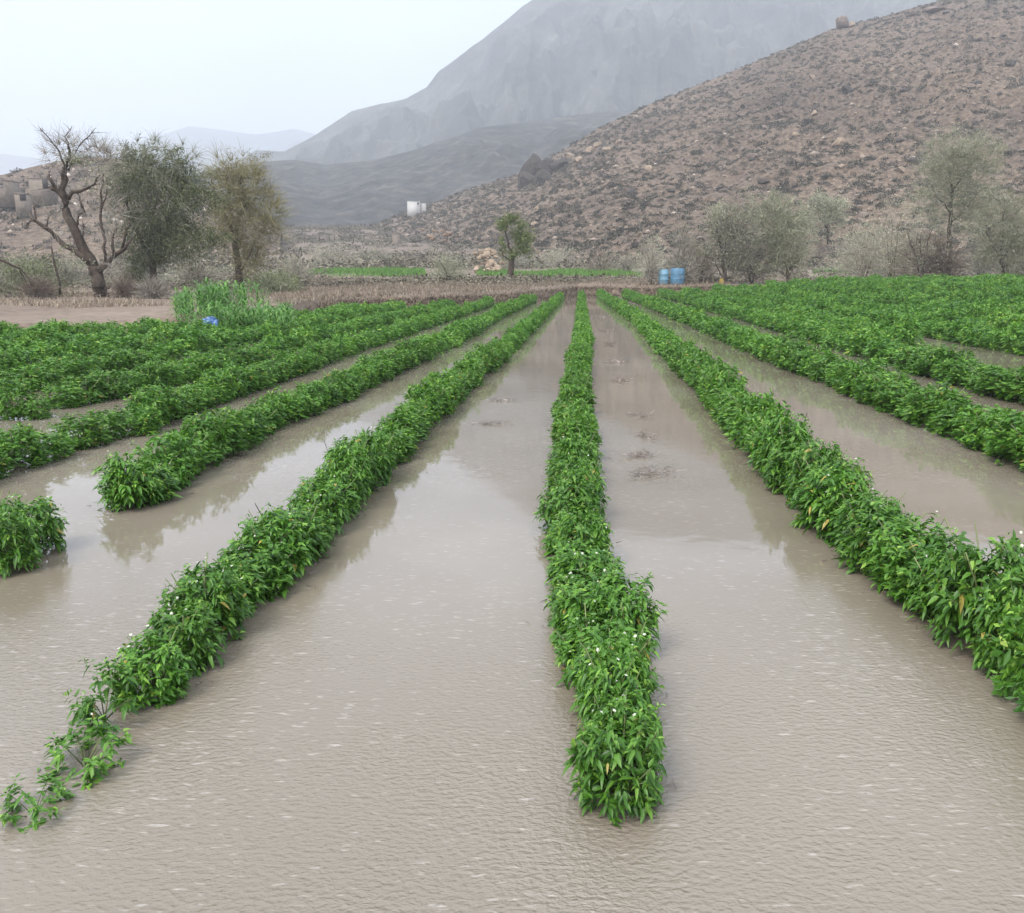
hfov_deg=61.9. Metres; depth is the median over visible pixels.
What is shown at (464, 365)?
pepper plant
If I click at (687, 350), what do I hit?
pepper plant
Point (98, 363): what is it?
pepper plant
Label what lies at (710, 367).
pepper plant
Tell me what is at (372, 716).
water
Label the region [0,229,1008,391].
ground
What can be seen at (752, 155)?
boulder
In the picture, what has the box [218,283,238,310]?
maize plant
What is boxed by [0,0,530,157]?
sky
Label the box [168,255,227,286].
twig shrub
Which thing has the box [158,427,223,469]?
pepper plant
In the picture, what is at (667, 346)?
pepper plant
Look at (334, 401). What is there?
pepper plant
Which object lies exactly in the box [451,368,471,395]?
pepper plant
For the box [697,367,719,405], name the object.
pepper plant
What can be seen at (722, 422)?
pepper plant
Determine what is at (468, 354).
pepper plant
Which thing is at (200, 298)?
maize plant
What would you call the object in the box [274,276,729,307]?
dry grass
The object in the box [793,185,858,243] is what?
thorn tree
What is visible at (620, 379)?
dead weed
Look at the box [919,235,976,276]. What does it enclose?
twig shrub
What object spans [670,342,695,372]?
pepper plant
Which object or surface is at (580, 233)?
scrub bush
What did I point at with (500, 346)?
pepper plant
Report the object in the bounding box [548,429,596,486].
pepper plant
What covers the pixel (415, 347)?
pepper plant
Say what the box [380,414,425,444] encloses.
pepper plant
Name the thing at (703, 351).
pepper plant
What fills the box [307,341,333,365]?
pepper plant
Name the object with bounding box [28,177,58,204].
stone house
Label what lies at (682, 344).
pepper plant
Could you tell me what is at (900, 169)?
boulder
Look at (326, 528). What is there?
pepper plant
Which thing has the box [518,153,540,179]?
crag rock
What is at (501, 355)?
pepper plant
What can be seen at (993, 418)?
pepper plant
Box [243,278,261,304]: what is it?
maize plant
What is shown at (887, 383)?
pepper plant
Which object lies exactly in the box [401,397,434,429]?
pepper plant
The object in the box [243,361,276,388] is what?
pepper plant
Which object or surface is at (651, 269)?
twig shrub
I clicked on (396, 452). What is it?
pepper plant
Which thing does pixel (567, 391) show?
pepper plant
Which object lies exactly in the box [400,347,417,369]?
pepper plant
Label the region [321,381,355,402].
pepper plant
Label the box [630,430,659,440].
dead weed
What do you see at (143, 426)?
pepper plant
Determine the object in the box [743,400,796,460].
pepper plant
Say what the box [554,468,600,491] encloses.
pepper plant
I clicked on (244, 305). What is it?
maize plant
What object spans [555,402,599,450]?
pepper plant
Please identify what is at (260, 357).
pepper plant
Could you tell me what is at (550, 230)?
hillside stones
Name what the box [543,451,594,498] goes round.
pepper plant
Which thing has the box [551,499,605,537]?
pepper plant
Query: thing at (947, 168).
thorn tree
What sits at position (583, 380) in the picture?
pepper plant
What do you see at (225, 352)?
pepper plant
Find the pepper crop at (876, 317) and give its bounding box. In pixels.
[0,271,1023,711]
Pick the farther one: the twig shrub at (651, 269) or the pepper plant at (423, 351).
the twig shrub at (651, 269)
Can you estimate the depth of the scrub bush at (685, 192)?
174.42 m
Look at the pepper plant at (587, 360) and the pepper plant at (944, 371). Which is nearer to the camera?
the pepper plant at (944, 371)
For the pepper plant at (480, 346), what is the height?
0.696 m
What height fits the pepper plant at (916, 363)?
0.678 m
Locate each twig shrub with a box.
[0,246,48,282]
[0,270,20,296]
[6,270,64,299]
[43,251,90,284]
[101,270,142,297]
[103,255,148,278]
[127,268,178,298]
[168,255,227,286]
[267,251,325,279]
[303,241,368,267]
[345,239,400,263]
[492,243,544,268]
[534,240,591,267]
[586,248,617,270]
[611,251,639,272]
[630,238,671,285]
[661,212,714,283]
[683,236,726,282]
[731,234,772,283]
[814,225,883,273]
[827,210,897,278]
[856,184,933,276]
[887,208,965,277]
[891,223,954,271]
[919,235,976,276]
[954,226,1000,276]
[996,231,1023,275]
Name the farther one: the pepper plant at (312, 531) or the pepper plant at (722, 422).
the pepper plant at (722, 422)
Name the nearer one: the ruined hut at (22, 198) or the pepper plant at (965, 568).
the pepper plant at (965, 568)
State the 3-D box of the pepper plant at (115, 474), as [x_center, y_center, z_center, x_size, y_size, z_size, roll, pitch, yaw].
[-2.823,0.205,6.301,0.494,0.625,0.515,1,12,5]
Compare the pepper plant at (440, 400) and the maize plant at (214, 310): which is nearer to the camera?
the pepper plant at (440, 400)
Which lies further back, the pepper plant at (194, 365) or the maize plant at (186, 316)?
the maize plant at (186, 316)
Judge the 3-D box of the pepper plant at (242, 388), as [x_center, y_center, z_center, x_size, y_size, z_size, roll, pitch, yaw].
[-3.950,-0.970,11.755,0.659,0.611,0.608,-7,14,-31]
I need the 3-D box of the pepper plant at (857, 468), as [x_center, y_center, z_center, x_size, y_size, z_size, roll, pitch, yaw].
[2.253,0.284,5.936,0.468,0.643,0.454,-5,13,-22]
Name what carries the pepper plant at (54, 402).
on the ground at (25, 316)
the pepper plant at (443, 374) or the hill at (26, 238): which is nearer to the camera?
the pepper plant at (443, 374)
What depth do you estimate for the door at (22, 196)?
159.92 m
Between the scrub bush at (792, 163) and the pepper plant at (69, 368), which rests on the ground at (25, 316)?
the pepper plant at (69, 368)
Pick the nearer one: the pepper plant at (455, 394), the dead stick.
the pepper plant at (455, 394)
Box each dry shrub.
[157,265,176,273]
[158,263,179,268]
[160,275,179,283]
[203,266,223,274]
[219,264,247,271]
[253,264,275,270]
[807,265,830,272]
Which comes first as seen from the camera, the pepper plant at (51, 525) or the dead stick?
the pepper plant at (51, 525)
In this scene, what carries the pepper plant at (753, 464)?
on the ground at (25, 316)
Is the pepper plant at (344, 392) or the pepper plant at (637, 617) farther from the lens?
the pepper plant at (344, 392)
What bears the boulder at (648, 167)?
on the hill at (963, 115)
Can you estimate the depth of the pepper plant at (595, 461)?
6.93 m
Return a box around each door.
[19,189,25,200]
[42,177,47,187]
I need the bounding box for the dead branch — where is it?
[0,258,31,279]
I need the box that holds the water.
[0,296,1023,912]
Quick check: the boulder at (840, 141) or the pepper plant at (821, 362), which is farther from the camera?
the boulder at (840, 141)
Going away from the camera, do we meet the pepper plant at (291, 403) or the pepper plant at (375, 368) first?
the pepper plant at (291, 403)
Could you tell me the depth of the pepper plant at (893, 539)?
4.62 m
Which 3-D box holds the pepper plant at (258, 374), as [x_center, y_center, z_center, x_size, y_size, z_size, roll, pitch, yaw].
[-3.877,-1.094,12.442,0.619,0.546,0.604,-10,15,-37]
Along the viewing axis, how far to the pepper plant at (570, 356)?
14.29 m
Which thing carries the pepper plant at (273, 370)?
on the ground at (25, 316)
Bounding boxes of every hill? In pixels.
[0,157,281,261]
[189,104,648,226]
[371,0,1023,266]
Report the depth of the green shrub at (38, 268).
45.50 m
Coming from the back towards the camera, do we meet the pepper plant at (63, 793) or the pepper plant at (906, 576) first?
the pepper plant at (906, 576)
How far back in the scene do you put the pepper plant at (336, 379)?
11.57 m
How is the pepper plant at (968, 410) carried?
on the ground at (25, 316)
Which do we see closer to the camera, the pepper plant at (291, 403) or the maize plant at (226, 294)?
the pepper plant at (291, 403)
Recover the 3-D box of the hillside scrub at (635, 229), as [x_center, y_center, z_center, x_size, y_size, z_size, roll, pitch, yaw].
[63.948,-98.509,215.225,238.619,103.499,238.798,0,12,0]
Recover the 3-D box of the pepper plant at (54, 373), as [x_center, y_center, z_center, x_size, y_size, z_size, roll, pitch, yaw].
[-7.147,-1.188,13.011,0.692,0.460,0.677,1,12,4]
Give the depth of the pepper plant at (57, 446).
7.88 m
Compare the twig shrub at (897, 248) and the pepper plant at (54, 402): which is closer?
the pepper plant at (54, 402)
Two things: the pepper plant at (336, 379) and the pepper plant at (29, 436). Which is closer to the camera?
the pepper plant at (29, 436)
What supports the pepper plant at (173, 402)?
on the ground at (25, 316)
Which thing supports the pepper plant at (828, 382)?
on the ground at (25, 316)
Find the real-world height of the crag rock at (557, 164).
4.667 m
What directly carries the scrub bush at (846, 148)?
on the hill at (963, 115)
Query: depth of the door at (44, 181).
168.58 m
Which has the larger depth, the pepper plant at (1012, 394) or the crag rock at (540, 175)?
the crag rock at (540, 175)
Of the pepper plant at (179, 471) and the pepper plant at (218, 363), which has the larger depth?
the pepper plant at (218, 363)
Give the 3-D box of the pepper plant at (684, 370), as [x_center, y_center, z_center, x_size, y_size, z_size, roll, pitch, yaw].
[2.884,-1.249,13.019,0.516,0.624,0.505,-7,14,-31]
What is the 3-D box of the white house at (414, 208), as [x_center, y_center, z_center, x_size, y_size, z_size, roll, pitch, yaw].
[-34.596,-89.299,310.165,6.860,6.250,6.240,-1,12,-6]
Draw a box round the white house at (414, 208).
[407,201,425,216]
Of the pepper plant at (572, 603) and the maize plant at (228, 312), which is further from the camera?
the maize plant at (228, 312)
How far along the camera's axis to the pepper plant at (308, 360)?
14.58 m
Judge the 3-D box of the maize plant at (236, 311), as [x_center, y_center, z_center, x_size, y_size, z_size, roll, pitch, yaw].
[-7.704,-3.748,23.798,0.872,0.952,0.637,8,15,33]
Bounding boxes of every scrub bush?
[536,240,548,246]
[555,230,568,235]
[574,243,589,250]
[576,231,588,237]
[608,182,622,186]
[609,227,623,234]
[621,204,633,209]
[678,189,691,194]
[747,124,759,129]
[774,168,792,175]
[779,180,788,185]
[785,160,798,165]
[795,180,812,185]
[818,128,830,132]
[823,171,835,178]
[839,149,850,154]
[840,144,853,149]
[864,81,878,86]
[864,155,876,160]
[951,236,959,244]
[988,111,1001,116]
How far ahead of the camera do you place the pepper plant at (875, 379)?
10.89 m
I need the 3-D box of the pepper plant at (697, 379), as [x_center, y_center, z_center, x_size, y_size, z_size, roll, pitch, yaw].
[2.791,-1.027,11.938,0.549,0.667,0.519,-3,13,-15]
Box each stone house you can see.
[0,180,19,207]
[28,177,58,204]
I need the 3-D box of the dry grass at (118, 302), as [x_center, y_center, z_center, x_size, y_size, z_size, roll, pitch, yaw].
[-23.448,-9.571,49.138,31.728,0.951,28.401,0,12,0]
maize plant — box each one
[166,294,183,319]
[174,306,189,322]
[178,308,194,323]
[180,290,196,318]
[182,297,201,322]
[188,305,202,321]
[190,284,206,313]
[191,280,209,314]
[193,280,217,305]
[196,277,214,312]
[199,289,213,309]
[202,300,223,318]
[204,300,228,322]
[205,285,224,306]
[209,299,227,325]
[215,309,232,326]
[216,306,234,325]
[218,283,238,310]
[223,304,245,320]
[225,306,246,326]
[232,284,254,310]
[233,299,257,327]
[234,280,246,309]
[235,299,261,327]
[238,281,245,304]
[241,297,267,328]
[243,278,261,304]
[247,282,266,303]
[247,302,273,322]
[256,308,276,323]
[281,310,297,330]
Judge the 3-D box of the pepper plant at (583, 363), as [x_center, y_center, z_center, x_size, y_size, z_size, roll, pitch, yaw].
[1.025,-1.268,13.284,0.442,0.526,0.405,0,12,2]
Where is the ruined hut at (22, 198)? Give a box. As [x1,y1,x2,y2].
[13,189,32,217]
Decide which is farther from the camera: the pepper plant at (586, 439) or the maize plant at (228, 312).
the maize plant at (228, 312)
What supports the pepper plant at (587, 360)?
on the ground at (25, 316)
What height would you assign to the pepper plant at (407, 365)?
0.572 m
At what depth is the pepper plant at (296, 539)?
4.80 m
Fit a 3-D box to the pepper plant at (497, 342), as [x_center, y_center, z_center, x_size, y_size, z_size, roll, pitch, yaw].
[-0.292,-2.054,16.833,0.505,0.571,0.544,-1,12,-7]
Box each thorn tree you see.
[192,140,304,289]
[692,183,778,283]
[741,185,826,281]
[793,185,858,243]
[891,117,1018,272]
[954,178,1023,274]
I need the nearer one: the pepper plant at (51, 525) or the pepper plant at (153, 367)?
the pepper plant at (51, 525)
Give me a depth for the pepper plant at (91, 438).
8.39 m
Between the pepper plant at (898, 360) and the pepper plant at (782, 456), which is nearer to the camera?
the pepper plant at (782, 456)
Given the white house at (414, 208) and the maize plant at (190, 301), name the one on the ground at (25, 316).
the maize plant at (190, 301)
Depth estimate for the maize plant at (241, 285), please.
27.53 m
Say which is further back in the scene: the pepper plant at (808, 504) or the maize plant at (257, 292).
the maize plant at (257, 292)
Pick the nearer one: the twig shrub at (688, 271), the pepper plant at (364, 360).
the pepper plant at (364, 360)
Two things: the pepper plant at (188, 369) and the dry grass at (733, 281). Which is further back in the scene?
the dry grass at (733, 281)
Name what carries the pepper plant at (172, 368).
on the ground at (25, 316)
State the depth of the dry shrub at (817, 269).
94.46 m
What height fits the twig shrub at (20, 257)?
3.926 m
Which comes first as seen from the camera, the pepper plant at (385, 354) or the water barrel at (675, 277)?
the pepper plant at (385, 354)
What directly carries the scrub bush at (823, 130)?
on the hill at (963, 115)
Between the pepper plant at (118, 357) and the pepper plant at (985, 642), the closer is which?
the pepper plant at (985, 642)
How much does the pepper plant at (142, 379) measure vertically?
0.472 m
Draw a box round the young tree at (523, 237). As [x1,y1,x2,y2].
[493,209,539,275]
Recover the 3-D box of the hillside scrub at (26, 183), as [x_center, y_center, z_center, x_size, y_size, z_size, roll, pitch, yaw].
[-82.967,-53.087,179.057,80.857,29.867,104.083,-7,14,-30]
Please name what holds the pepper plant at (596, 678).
on the ground at (25, 316)
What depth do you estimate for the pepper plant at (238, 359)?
15.12 m
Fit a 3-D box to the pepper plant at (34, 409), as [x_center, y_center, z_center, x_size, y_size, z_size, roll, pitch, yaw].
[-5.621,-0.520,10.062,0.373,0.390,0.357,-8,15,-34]
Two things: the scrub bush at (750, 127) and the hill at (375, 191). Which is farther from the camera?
the hill at (375, 191)
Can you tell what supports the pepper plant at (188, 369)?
on the ground at (25, 316)
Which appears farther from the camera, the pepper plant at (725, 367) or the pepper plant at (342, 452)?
the pepper plant at (725, 367)
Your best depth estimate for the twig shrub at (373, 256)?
111.52 m
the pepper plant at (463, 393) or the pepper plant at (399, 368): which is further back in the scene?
the pepper plant at (399, 368)
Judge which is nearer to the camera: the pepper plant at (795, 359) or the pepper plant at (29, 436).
the pepper plant at (29, 436)
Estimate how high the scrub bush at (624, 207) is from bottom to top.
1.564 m
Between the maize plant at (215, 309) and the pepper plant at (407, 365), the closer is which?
the pepper plant at (407, 365)
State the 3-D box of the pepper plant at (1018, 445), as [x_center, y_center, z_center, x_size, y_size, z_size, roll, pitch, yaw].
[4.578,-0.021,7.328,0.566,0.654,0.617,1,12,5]
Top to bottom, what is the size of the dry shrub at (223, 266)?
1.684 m
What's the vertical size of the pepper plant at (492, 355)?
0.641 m
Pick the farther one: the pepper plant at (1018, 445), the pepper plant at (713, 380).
the pepper plant at (713, 380)
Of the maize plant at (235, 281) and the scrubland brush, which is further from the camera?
the scrubland brush
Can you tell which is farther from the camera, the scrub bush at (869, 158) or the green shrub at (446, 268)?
the scrub bush at (869, 158)
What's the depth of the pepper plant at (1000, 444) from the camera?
7.66 m
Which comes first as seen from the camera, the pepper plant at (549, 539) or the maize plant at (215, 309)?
the pepper plant at (549, 539)
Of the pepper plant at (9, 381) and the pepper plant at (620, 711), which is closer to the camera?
the pepper plant at (620, 711)
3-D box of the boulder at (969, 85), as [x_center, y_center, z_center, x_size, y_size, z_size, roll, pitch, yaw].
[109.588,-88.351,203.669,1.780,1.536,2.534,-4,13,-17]
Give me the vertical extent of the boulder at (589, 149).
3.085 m
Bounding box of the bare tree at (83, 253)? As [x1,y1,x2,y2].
[13,119,139,297]
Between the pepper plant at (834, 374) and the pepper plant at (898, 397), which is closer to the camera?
the pepper plant at (898, 397)
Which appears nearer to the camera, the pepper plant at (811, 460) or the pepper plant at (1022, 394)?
the pepper plant at (811, 460)
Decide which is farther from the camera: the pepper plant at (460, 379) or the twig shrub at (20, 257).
the twig shrub at (20, 257)
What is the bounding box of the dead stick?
[50,246,60,294]
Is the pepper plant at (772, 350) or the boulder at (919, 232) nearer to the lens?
the pepper plant at (772, 350)
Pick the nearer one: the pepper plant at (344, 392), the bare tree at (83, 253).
the pepper plant at (344, 392)
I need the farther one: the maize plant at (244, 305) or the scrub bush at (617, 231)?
the scrub bush at (617, 231)
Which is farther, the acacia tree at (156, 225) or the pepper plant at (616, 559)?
the acacia tree at (156, 225)
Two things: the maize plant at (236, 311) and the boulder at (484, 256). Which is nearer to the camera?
the maize plant at (236, 311)
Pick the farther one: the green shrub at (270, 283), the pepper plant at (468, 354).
the green shrub at (270, 283)
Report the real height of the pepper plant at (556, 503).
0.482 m
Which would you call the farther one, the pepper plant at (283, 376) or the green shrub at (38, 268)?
the green shrub at (38, 268)
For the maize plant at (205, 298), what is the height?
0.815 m
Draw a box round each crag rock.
[517,171,533,188]
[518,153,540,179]
[532,169,552,184]
[534,157,554,172]
[548,158,567,169]
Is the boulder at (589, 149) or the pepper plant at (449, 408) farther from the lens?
the boulder at (589, 149)
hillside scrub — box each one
[0,154,281,259]
[367,0,1023,266]
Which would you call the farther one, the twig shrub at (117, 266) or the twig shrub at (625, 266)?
the twig shrub at (625, 266)
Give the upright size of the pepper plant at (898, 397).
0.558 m
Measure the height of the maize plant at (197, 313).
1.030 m
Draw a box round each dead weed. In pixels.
[465,419,512,425]
[490,396,520,402]
[594,358,629,363]
[609,449,673,458]
[610,376,637,382]
[611,463,686,478]
[627,409,661,420]
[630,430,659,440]
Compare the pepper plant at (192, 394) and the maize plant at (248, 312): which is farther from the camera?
the maize plant at (248, 312)
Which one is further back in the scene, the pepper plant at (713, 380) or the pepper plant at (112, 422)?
the pepper plant at (713, 380)
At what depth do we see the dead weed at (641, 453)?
8.00 m
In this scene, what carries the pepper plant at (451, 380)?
on the ground at (25, 316)
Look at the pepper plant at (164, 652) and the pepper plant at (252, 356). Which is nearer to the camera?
the pepper plant at (164, 652)
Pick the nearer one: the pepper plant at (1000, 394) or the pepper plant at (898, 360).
the pepper plant at (1000, 394)
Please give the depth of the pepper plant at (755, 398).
8.80 m
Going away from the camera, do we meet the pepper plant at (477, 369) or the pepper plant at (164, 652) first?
the pepper plant at (164, 652)
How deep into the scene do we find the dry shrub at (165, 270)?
86.83 m
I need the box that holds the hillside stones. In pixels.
[0,0,1023,264]
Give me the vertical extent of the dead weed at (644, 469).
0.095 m
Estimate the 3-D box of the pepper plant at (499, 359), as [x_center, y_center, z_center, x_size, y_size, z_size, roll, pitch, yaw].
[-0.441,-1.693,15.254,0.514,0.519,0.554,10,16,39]
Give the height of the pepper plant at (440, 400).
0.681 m
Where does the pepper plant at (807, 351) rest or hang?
on the ground at (25, 316)
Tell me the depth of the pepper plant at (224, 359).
14.46 m
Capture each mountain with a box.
[0,126,315,174]
[232,0,939,164]
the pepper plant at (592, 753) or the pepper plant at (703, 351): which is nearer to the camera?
the pepper plant at (592, 753)
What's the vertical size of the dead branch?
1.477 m
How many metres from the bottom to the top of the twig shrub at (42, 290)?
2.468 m
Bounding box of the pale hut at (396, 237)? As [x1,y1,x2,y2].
[392,233,400,243]
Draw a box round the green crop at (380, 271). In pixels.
[310,265,848,277]
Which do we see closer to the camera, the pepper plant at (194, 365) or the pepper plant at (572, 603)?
the pepper plant at (572, 603)
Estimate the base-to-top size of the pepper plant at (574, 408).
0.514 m
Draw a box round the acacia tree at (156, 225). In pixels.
[88,128,242,295]
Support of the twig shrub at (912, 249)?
on the ground at (25, 316)
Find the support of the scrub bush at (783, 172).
on the hill at (963, 115)
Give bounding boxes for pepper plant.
[0,345,30,372]
[0,348,20,374]
[0,361,46,391]
[0,375,29,395]
[0,378,38,420]
[0,420,51,467]
[0,442,21,477]
[0,491,26,551]
[0,496,42,579]
[0,771,76,834]
[5,495,69,558]
[7,429,79,461]
[12,362,52,388]
[18,396,52,419]
[36,366,64,386]
[37,381,91,408]
[37,713,134,790]
[39,356,77,382]
[45,411,112,449]
[52,352,95,377]
[55,372,112,404]
[62,657,138,742]
[75,354,106,378]
[78,405,127,440]
[82,366,132,399]
[83,353,117,373]
[91,346,134,371]
[91,440,164,512]
[102,370,138,397]
[104,625,192,711]
[105,350,137,368]
[108,464,182,507]
[113,347,146,368]
[114,403,165,435]
[120,369,152,391]
[123,386,170,425]
[129,450,195,491]
[130,359,166,389]
[131,381,187,423]
[133,430,204,479]
[136,358,185,386]
[136,590,227,678]
[151,386,193,419]
[156,552,253,641]
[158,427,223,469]
[163,360,196,384]
[165,385,207,413]
[168,358,203,381]
[176,383,217,408]
[179,405,251,457]
[179,407,235,463]
[181,350,218,375]
[185,350,224,376]
[185,558,268,623]
[187,381,229,405]
[193,366,239,401]
[201,350,233,369]
[205,364,249,397]
[208,347,236,369]
[212,405,264,449]
[213,535,298,601]
[220,343,256,365]
[222,359,258,392]
[227,508,316,578]
[229,407,269,440]
[230,362,267,391]
[230,403,278,434]
[233,347,256,364]
[234,355,244,367]
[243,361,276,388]
[243,396,286,430]
[247,362,279,385]
[249,347,266,362]
[253,500,334,565]
[257,385,304,425]
[258,360,289,382]
[263,358,293,378]
[264,351,303,376]
[273,391,314,420]
[274,348,309,375]
[282,474,349,535]
[288,498,337,548]
[289,352,316,372]
[291,390,327,417]
[291,472,360,523]
[292,352,316,368]
[294,380,331,410]
[297,340,327,366]
[297,378,342,407]
[301,349,324,368]
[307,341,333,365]
[309,340,338,362]
[315,449,367,511]
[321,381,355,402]
[321,435,374,504]
[322,368,361,398]
[331,368,364,392]
[332,431,382,495]
[340,426,396,485]
[345,371,369,391]
[346,364,377,387]
[349,422,395,475]
[351,352,386,381]
[352,361,381,385]
[368,349,396,375]
[369,356,395,380]
[369,430,400,468]
[374,349,403,374]
[374,423,418,458]
[375,409,426,444]
[376,427,415,463]
[377,346,405,373]
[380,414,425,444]
[383,347,411,370]
[384,407,431,439]
[393,336,425,362]
[393,399,432,433]
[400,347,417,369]
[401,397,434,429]
[402,384,441,426]
[406,340,428,360]
[406,378,444,422]
[408,338,434,361]
[408,349,420,366]
[417,376,455,416]
[423,367,460,405]
[425,376,459,414]
[426,374,459,407]
[446,371,472,392]
[451,367,473,390]
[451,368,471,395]
[452,355,483,385]
[452,374,466,400]
[456,382,468,402]
[457,357,487,378]
[463,351,484,368]
[466,347,490,375]
[467,369,479,388]
[470,363,482,381]
[473,340,496,359]
[473,348,491,372]
[476,346,498,372]
[484,341,505,363]
[488,338,508,359]
[488,348,502,368]
[491,346,503,365]
[498,349,511,361]
[533,475,603,533]
[540,515,607,556]
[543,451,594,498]
[543,563,628,626]
[544,538,628,591]
[545,446,603,477]
[545,538,615,594]
[545,572,634,653]
[546,440,603,473]
[547,415,578,449]
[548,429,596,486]
[549,395,591,418]
[550,601,635,689]
[551,401,583,419]
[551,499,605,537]
[552,397,594,426]
[552,404,599,435]
[553,455,610,520]
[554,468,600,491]
[554,507,613,560]
[555,381,581,404]
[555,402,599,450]
[555,407,602,462]
[557,369,592,387]
[559,367,593,391]
[559,375,590,396]
[560,369,581,390]
[560,378,589,404]
[560,435,595,447]
[561,618,664,711]
[562,386,597,412]
[562,697,666,829]
[563,343,592,367]
[563,360,591,374]
[564,341,591,359]
[564,351,592,372]
[565,358,590,377]
[566,340,589,351]
[566,344,590,369]
[570,350,593,367]
[570,363,594,381]
[573,634,655,735]
[580,567,668,656]
[587,674,667,793]
[663,336,681,361]
[667,336,700,354]
[668,355,674,370]
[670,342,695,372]
[675,343,694,369]
[676,344,700,373]
[676,352,685,377]
[678,347,712,378]
[681,348,709,381]
[681,350,710,386]
[682,357,700,381]
[688,360,712,388]
[690,352,723,388]
[691,361,728,394]
[697,362,734,399]
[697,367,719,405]
[698,357,729,387]
[699,363,747,410]
[706,388,746,418]
[707,376,749,410]
[711,385,751,419]
[712,389,754,424]
[716,392,755,434]
[722,392,773,438]
[728,402,776,449]
[731,388,781,432]
[737,406,791,458]
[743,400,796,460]
[747,412,810,476]
[747,416,807,466]
[753,411,823,485]
[760,435,826,495]
[766,345,777,363]
[769,342,784,364]
[773,332,815,367]
[775,345,810,369]
[779,442,826,504]
[783,349,809,370]
[783,439,847,508]
[785,348,825,375]
[788,458,873,538]
[797,344,831,375]
[803,349,840,379]
[807,351,844,381]
[807,452,879,517]
[812,486,891,547]
[824,361,849,388]
[829,357,873,390]
[831,485,911,561]
[831,499,926,577]
[833,370,858,393]
[838,357,894,397]
[851,366,892,400]
[851,368,905,405]
[859,511,953,601]
[862,369,913,403]
[869,370,924,412]
[879,524,981,616]
[881,381,933,417]
[891,342,932,369]
[891,343,931,372]
[892,391,931,423]
[901,358,928,373]
[901,378,964,427]
[905,535,991,634]
[906,345,949,377]
[917,345,962,379]
[920,389,982,430]
[921,517,1023,666]
[928,399,992,438]
[929,343,975,375]
[930,358,982,385]
[946,359,989,386]
[947,403,1013,440]
[958,409,1016,450]
[961,366,1003,390]
[965,364,1014,394]
[967,564,1023,677]
[973,365,1020,399]
[980,414,1023,460]
[983,408,1023,465]
[986,370,1023,401]
[1006,365,1023,402]
[1007,424,1023,471]
[1017,381,1023,405]
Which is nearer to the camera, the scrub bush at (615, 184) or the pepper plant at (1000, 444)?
the pepper plant at (1000, 444)
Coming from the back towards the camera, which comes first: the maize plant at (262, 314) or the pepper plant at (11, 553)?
the maize plant at (262, 314)
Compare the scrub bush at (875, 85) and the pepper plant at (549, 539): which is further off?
the scrub bush at (875, 85)
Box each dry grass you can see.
[0,282,354,307]
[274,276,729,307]
[691,275,838,283]
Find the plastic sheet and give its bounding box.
[203,316,217,325]
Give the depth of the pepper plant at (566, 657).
3.63 m
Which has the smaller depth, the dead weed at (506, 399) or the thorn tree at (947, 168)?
the dead weed at (506, 399)
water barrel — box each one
[658,269,668,284]
[670,268,684,284]
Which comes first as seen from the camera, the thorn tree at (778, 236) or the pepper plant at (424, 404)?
the pepper plant at (424, 404)
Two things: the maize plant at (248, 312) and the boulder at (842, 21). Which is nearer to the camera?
the maize plant at (248, 312)
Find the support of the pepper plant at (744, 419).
on the ground at (25, 316)
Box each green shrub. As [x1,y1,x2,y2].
[0,242,83,297]
[246,264,305,291]
[420,249,472,280]
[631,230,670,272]
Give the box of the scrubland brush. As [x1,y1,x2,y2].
[0,223,1023,290]
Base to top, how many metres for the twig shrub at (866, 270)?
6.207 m
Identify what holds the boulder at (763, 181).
on the hill at (963, 115)
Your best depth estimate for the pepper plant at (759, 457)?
7.16 m
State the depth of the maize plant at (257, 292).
29.15 m
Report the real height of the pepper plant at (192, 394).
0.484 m
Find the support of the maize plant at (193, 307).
on the ground at (25, 316)
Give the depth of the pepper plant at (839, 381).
12.11 m
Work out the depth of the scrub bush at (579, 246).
146.70 m
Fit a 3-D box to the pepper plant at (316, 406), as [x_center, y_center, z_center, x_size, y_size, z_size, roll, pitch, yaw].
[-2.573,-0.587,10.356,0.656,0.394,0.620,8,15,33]
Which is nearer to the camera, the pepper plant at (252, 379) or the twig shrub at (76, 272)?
the pepper plant at (252, 379)
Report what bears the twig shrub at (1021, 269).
on the ground at (25, 316)
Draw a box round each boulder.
[480,254,487,259]
[566,153,574,157]
[574,156,582,161]
[585,146,595,152]
[594,142,602,147]
[602,147,610,151]
[626,187,636,196]
[643,165,652,170]
[697,235,708,239]
[747,153,757,158]
[757,178,768,184]
[791,132,799,137]
[831,137,846,147]
[836,15,848,28]
[842,85,852,92]
[850,217,864,221]
[859,212,868,217]
[897,166,905,172]
[905,12,920,16]
[907,157,917,163]
[910,228,928,239]
[922,6,948,12]
[922,223,940,228]
[966,83,976,88]
[1005,59,1015,65]
[1009,187,1019,193]
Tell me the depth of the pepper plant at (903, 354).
14.73 m
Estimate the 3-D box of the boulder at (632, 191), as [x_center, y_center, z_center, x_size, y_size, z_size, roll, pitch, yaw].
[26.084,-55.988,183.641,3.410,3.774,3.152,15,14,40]
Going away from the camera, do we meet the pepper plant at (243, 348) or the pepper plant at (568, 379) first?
the pepper plant at (568, 379)
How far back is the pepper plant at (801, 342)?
15.31 m
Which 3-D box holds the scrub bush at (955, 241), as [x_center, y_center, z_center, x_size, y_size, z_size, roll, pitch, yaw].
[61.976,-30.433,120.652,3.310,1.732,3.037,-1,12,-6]
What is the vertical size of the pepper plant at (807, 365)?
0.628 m
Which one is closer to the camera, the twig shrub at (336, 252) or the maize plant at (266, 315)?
the maize plant at (266, 315)
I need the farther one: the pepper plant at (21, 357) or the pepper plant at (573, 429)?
the pepper plant at (21, 357)

